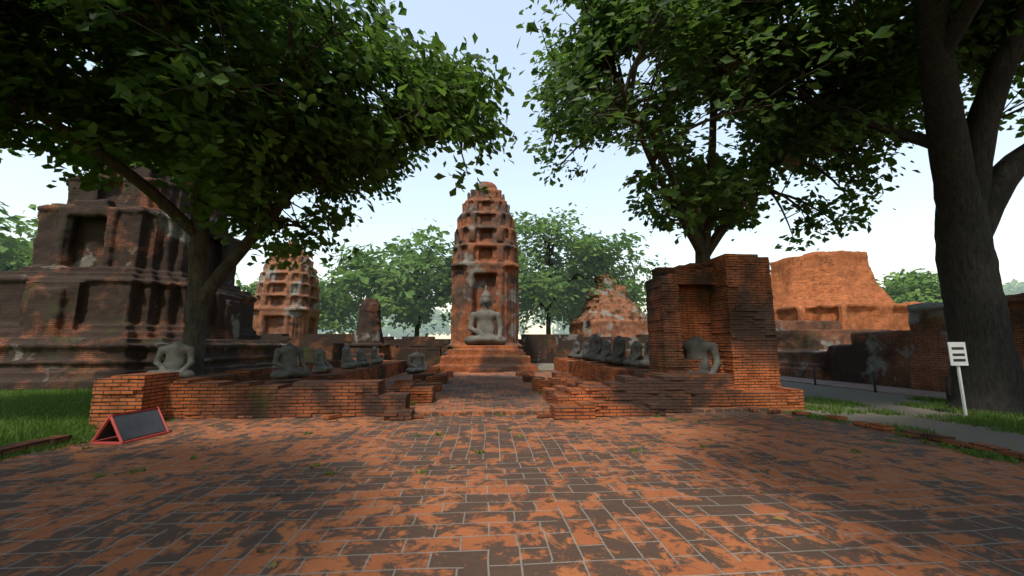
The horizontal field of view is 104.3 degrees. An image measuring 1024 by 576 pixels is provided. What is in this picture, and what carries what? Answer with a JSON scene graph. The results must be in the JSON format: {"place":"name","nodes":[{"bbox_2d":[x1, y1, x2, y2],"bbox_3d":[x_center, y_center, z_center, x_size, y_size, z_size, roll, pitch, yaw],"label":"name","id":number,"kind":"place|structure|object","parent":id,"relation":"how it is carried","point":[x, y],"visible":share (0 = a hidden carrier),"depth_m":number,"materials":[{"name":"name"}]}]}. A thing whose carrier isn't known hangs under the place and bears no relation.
{"place":"outdoors","nodes":[
{"label":"outdoors","id":0,"kind":"place"},
{"bbox_2d":[0,387,97,460],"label":"grass","id":1,"kind":"structure","parent":0,"point":[12,431],"depth_m":8.53,"materials":[{"name":"green plant"}]},
{"bbox_2d":[0,370,1023,575],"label":"brick pavement","id":2,"kind":"structure","parent":0,"point":[373,505],"depth_m":3.96,"materials":[{"name":"orange brick"}]},
{"bbox_2d":[90,407,169,444],"bbox_3d":[-6.211,2.241,6.543,0.534,0.450,0.845,0,-8,2],"label":"information sign","id":3,"kind":"object","parent":2,"relation":"on","point":[122,427],"visible":1,"depth_m":6.40,"materials":[{"name":"red"}]},
{"bbox_2d":[410,371,542,404],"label":"bricks","id":4,"kind":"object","parent":2,"relation":"on","point":[539,392],"depth_m":10.84,"materials":[{"name":"orange brick"}]},
{"bbox_2d":[0,409,1023,477],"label":"paving weeds","id":5,"kind":"object","parent":2,"relation":"on","point":[983,453],"visible":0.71,"depth_m":5.82,"materials":[{"name":"green plant"}]},
{"bbox_2d":[51,416,1015,567],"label":"fallen leaves","id":6,"kind":"object","parent":2,"relation":"on","point":[273,564],"visible":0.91,"depth_m":4.53,"materials":[{"name":"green plant"}]},
{"bbox_2d":[0,363,1023,451],"bbox_3d":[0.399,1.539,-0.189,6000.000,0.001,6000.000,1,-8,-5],"label":"ground","id":7,"kind":"structure","parent":0,"point":[967,433],"depth_m":8.89,"materials":[{"name":"grey concrete"}]},
{"bbox_2d":[0,202,37,270],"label":"tree","id":8,"kind":"object","parent":7,"relation":"on","point":[8,245],"visible":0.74,"depth_m":28.98,"materials":[{"name":"green plant"}]},
{"bbox_2d":[0,204,238,279],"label":"tree","id":9,"kind":"object","parent":7,"relation":"on","point":[17,251],"visible":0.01,"depth_m":34.55,"materials":[{"name":"green plant"}]},
{"bbox_2d":[0,157,285,390],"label":"ruined temple","id":10,"kind":"structure","parent":7,"relation":"on","point":[97,289],"depth_m":16.83,"materials":[{"name":"brick"}]},
{"bbox_2d":[0,0,517,375],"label":"tree","id":11,"kind":"object","parent":7,"relation":"on","point":[240,134],"visible":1,"depth_m":9.02,"materials":[{"name":"green plant"}]},
{"bbox_2d":[252,242,322,335],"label":"temple tower","id":12,"kind":"structure","parent":7,"relation":"on","point":[287,302],"depth_m":37.57,"materials":[{"name":"brick"}]},
{"bbox_2d":[236,272,358,333],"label":"tree","id":13,"kind":"object","parent":7,"relation":"on","point":[329,318],"visible":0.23,"depth_m":55.40,"materials":[{"name":"green plant"}]},
{"bbox_2d":[344,298,390,360],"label":"chedi","id":14,"kind":"structure","parent":7,"relation":"on","point":[368,335],"depth_m":25.59,"materials":[{"name":"brick"}]},
{"bbox_2d":[318,311,428,338],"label":"distant tree","id":15,"kind":"object","parent":7,"relation":"on","point":[397,332],"visible":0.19,"depth_m":136.77,"materials":[{"name":"green plant"}]},
{"bbox_2d":[319,218,522,336],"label":"tree","id":16,"kind":"object","parent":7,"relation":"on","point":[404,288],"visible":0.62,"depth_m":45.67,"materials":[{"name":"green plant"}]},
{"bbox_2d":[403,309,450,336],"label":"distant tree","id":17,"kind":"object","parent":7,"relation":"on","point":[438,322],"visible":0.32,"depth_m":201.09,"materials":[{"name":"green plant"}]},
{"bbox_2d":[89,254,804,425],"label":"hall ruin walls","id":18,"kind":"structure","parent":7,"relation":"on","point":[724,302],"depth_m":9.96,"materials":[{"name":"red brick"}]},
{"bbox_2d":[145,342,194,378],"bbox_3d":[-7.664,1.637,8.967,0.941,0.854,0.574,2,-8,-15],"label":"headless buddha statue","id":19,"kind":"object","parent":18,"relation":"on","point":[175,353],"visible":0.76,"depth_m":8.99,"materials":[{"name":"grey stone"}]},
{"bbox_2d":[270,343,310,379],"bbox_3d":[-5.688,1.883,10.277,0.604,0.897,0.974,-5,-10,32],"label":"headless buddha statue","id":20,"kind":"object","parent":18,"relation":"on","point":[287,364],"visible":1,"depth_m":10.19,"materials":[{"name":"grey stone"}]},
{"bbox_2d":[312,348,332,373],"bbox_3d":[-5.917,2.267,12.458,0.514,0.765,0.856,0,-8,1],"label":"headless buddha statue","id":21,"kind":"object","parent":18,"relation":"on","point":[319,360],"visible":1,"depth_m":12.29,"materials":[{"name":"grey stone"}]},
{"bbox_2d":[341,345,357,368],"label":"headless buddha statue","id":22,"kind":"object","parent":18,"relation":"on","point":[348,361],"visible":1,"depth_m":14.51,"materials":[{"name":"grey stone"}]},
{"bbox_2d":[356,349,369,365],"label":"headless buddha statue","id":23,"kind":"object","parent":18,"relation":"on","point":[362,360],"visible":0.96,"depth_m":16.45,"materials":[{"name":"grey stone"}]},
{"bbox_2d":[370,346,382,363],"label":"headless buddha statue","id":24,"kind":"object","parent":18,"relation":"on","point":[376,358],"visible":1,"depth_m":18.46,"materials":[{"name":"grey stone"}]},
{"bbox_2d":[406,352,427,373],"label":"headless buddha statue","id":25,"kind":"object","parent":18,"relation":"on","point":[416,364],"visible":0.88,"depth_m":20.72,"materials":[{"name":"grey stone"}]},
{"bbox_2d":[567,341,579,358],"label":"headless buddha statue","id":26,"kind":"object","parent":18,"relation":"on","point":[575,352],"visible":0.96,"depth_m":22.04,"materials":[{"name":"stone"}]},
{"bbox_2d":[576,341,588,359],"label":"headless buddha statue","id":27,"kind":"object","parent":18,"relation":"on","point":[585,345],"visible":0.56,"depth_m":20.41,"materials":[{"name":"stone"}]},
{"bbox_2d":[581,334,602,360],"bbox_3d":[3.754,2.782,18.649,0.852,1.266,1.396,3,-9,-19],"label":"headless buddha statue","id":28,"kind":"object","parent":18,"relation":"on","point":[595,349],"visible":0.89,"depth_m":18.45,"materials":[{"name":"stone"}]},
{"bbox_2d":[596,340,610,362],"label":"headless buddha statue","id":29,"kind":"object","parent":18,"relation":"on","point":[605,353],"visible":0.8,"depth_m":16.76,"materials":[{"name":"stone"}]},
{"bbox_2d":[604,336,624,364],"bbox_3d":[3.980,2.396,15.391,0.741,1.099,1.194,1,-8,-7],"label":"headless buddha statue","id":30,"kind":"object","parent":18,"relation":"on","point":[616,356],"visible":0.98,"depth_m":15.12,"materials":[{"name":"stone"}]},
{"bbox_2d":[623,341,641,366],"bbox_3d":[4.214,2.294,13.905,0.593,0.881,0.971,1,-8,-8],"label":"headless buddha statue","id":31,"kind":"object","parent":18,"relation":"on","point":[635,356],"visible":0.86,"depth_m":13.74,"materials":[{"name":"stone"}]},
{"bbox_2d":[636,339,649,368],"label":"headless buddha statue","id":32,"kind":"object","parent":18,"relation":"on","point":[643,363],"visible":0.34,"depth_m":12.36,"materials":[{"name":"stone"}]},
{"bbox_2d":[682,336,721,373],"bbox_3d":[4.925,1.954,10.723,1.433,1.319,0.889,-7,-11,40],"label":"headless buddha statue","id":33,"kind":"object","parent":18,"relation":"on","point":[695,347],"visible":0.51,"depth_m":10.66,"materials":[{"name":"stone"}]},
{"bbox_2d":[260,334,647,367],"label":"gallery wall","id":34,"kind":"structure","parent":7,"relation":"on","point":[542,348],"depth_m":34.05,"materials":[{"name":"brick"}]},
{"bbox_2d":[444,181,525,354],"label":"temple tower","id":35,"kind":"structure","parent":7,"relation":"on","point":[485,250],"depth_m":27.12,"materials":[{"name":"brick"}]},
{"bbox_2d":[433,345,537,372],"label":"brick steps","id":36,"kind":"structure","parent":7,"relation":"on","point":[485,358],"depth_m":22.42,"materials":[{"name":"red brick"}]},
{"bbox_2d":[464,285,506,344],"bbox_3d":[-1.607,1.647,24.441,2.597,3.792,1.613,1,-8,-5],"label":"buddha statue","id":37,"kind":"object","parent":36,"relation":"on","point":[485,316],"visible":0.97,"depth_m":24.43,"materials":[{"name":"stone"}]},
{"bbox_2d":[0,407,1023,460],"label":"kerb bricks","id":38,"kind":"object","parent":7,"relation":"on","point":[936,438],"visible":0.67,"depth_m":6.23,"materials":[{"name":"orange brick"}]},
{"bbox_2d":[518,316,531,335],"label":"distant tree","id":39,"kind":"object","parent":7,"relation":"on","point":[521,330],"visible":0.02,"depth_m":177.25,"materials":[{"name":"green plant"}]},
{"bbox_2d":[525,305,569,333],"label":"distant tree","id":40,"kind":"object","parent":7,"relation":"on","point":[561,330],"visible":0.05,"depth_m":143.66,"materials":[{"name":"green plant"}]},
{"bbox_2d":[427,202,669,333],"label":"tree","id":41,"kind":"object","parent":7,"relation":"on","point":[590,259],"visible":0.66,"depth_m":47.74,"materials":[{"name":"green plant"}]},
{"bbox_2d":[518,260,646,332],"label":"tree","id":42,"kind":"object","parent":7,"relation":"on","point":[524,314],"visible":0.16,"depth_m":60.92,"materials":[{"name":"green plant"}]},
{"bbox_2d":[569,273,647,336],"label":"ruined stupa","id":43,"kind":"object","parent":7,"relation":"on","point":[605,316],"visible":0.42,"depth_m":43.89,"materials":[{"name":"brick"}]},
{"bbox_2d":[516,0,1023,262],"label":"tree","id":44,"kind":"object","parent":7,"relation":"on","point":[877,79],"visible":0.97,"depth_m":11.02,"materials":[{"name":"green plant"}]},
{"bbox_2d":[686,204,700,214],"bbox_3d":[5.684,-2.765,12.529,0.412,0.905,0.412,1,-8,-5],"label":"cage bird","id":45,"kind":"object","parent":44,"relation":"on","point":[699,210],"visible":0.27,"depth_m":12.50},
{"bbox_2d":[737,194,750,214],"bbox_3d":[7.668,-2.905,13.220,0.412,0.905,0.412,1,-8,-5],"label":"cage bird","id":46,"kind":"object","parent":44,"relation":"on","point":[743,205],"visible":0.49,"depth_m":13.10},
{"bbox_2d":[783,154,799,168],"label":"leaves","id":47,"kind":"object","parent":44,"relation":"on","point":[785,157],"visible":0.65,"depth_m":12.45,"materials":[{"name":"green plant"}]},
{"bbox_2d":[626,293,1023,392],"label":"terrace wall","id":48,"kind":"structure","parent":7,"relation":"on","point":[916,356],"depth_m":15.65,"materials":[{"name":"brick"}]},
{"bbox_2d":[770,250,924,330],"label":"brick building","id":49,"kind":"structure","parent":7,"relation":"on","point":[845,289],"depth_m":38.78,"materials":[{"name":"orange brick"}]},
{"bbox_2d":[680,0,1023,415],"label":"tree","id":50,"kind":"object","parent":7,"relation":"on","point":[974,188],"visible":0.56,"depth_m":9.71,"materials":[{"name":"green plant"}]},
{"bbox_2d":[780,376,950,399],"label":"walkway","id":51,"kind":"structure","parent":7,"relation":"on","point":[898,391],"depth_m":14.33,"materials":[{"name":"grey concrete"}]},
{"bbox_2d":[813,368,949,399],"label":"bollards","id":52,"kind":"object","parent":7,"relation":"on","point":[945,383],"visible":0.55,"depth_m":13.27,"materials":[{"name":"grey"}]},
{"bbox_2d":[876,268,942,303],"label":"tree","id":53,"kind":"object","parent":7,"relation":"on","point":[911,286],"visible":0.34,"depth_m":54.53,"materials":[{"name":"green plant"}]},
{"bbox_2d":[947,342,968,415],"bbox_3d":[9.996,2.025,8.870,0.420,1.622,0.062,1,-8,-5],"label":"sign","id":54,"kind":"object","parent":7,"relation":"on","point":[951,351],"visible":0.74,"depth_m":8.90,"materials":[{"name":"white metal"}]},
{"bbox_2d":[951,347,965,361],"bbox_3d":[9.999,1.485,8.916,0.300,0.320,0.002,1,-8,-5],"label":"sign text","id":55,"kind":"object","parent":54,"relation":"attached to","point":[958,354],"visible":1,"depth_m":8.91},
{"bbox_2d":[1002,278,1023,294],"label":"distant tree","id":56,"kind":"object","parent":7,"relation":"on","point":[1013,286],"visible":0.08,"depth_m":107.94,"materials":[{"name":"green plant"}]},
{"bbox_2d":[0,0,1023,338],"label":"sky","id":57,"kind":"structure","parent":0,"point":[902,237],"materials":[{"name":"white"}]},
{"bbox_2d":[797,394,1023,434],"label":"grass","id":58,"kind":"structure","parent":0,"point":[1010,422],"depth_m":9.00,"materials":[{"name":"green plant"}]}
]}

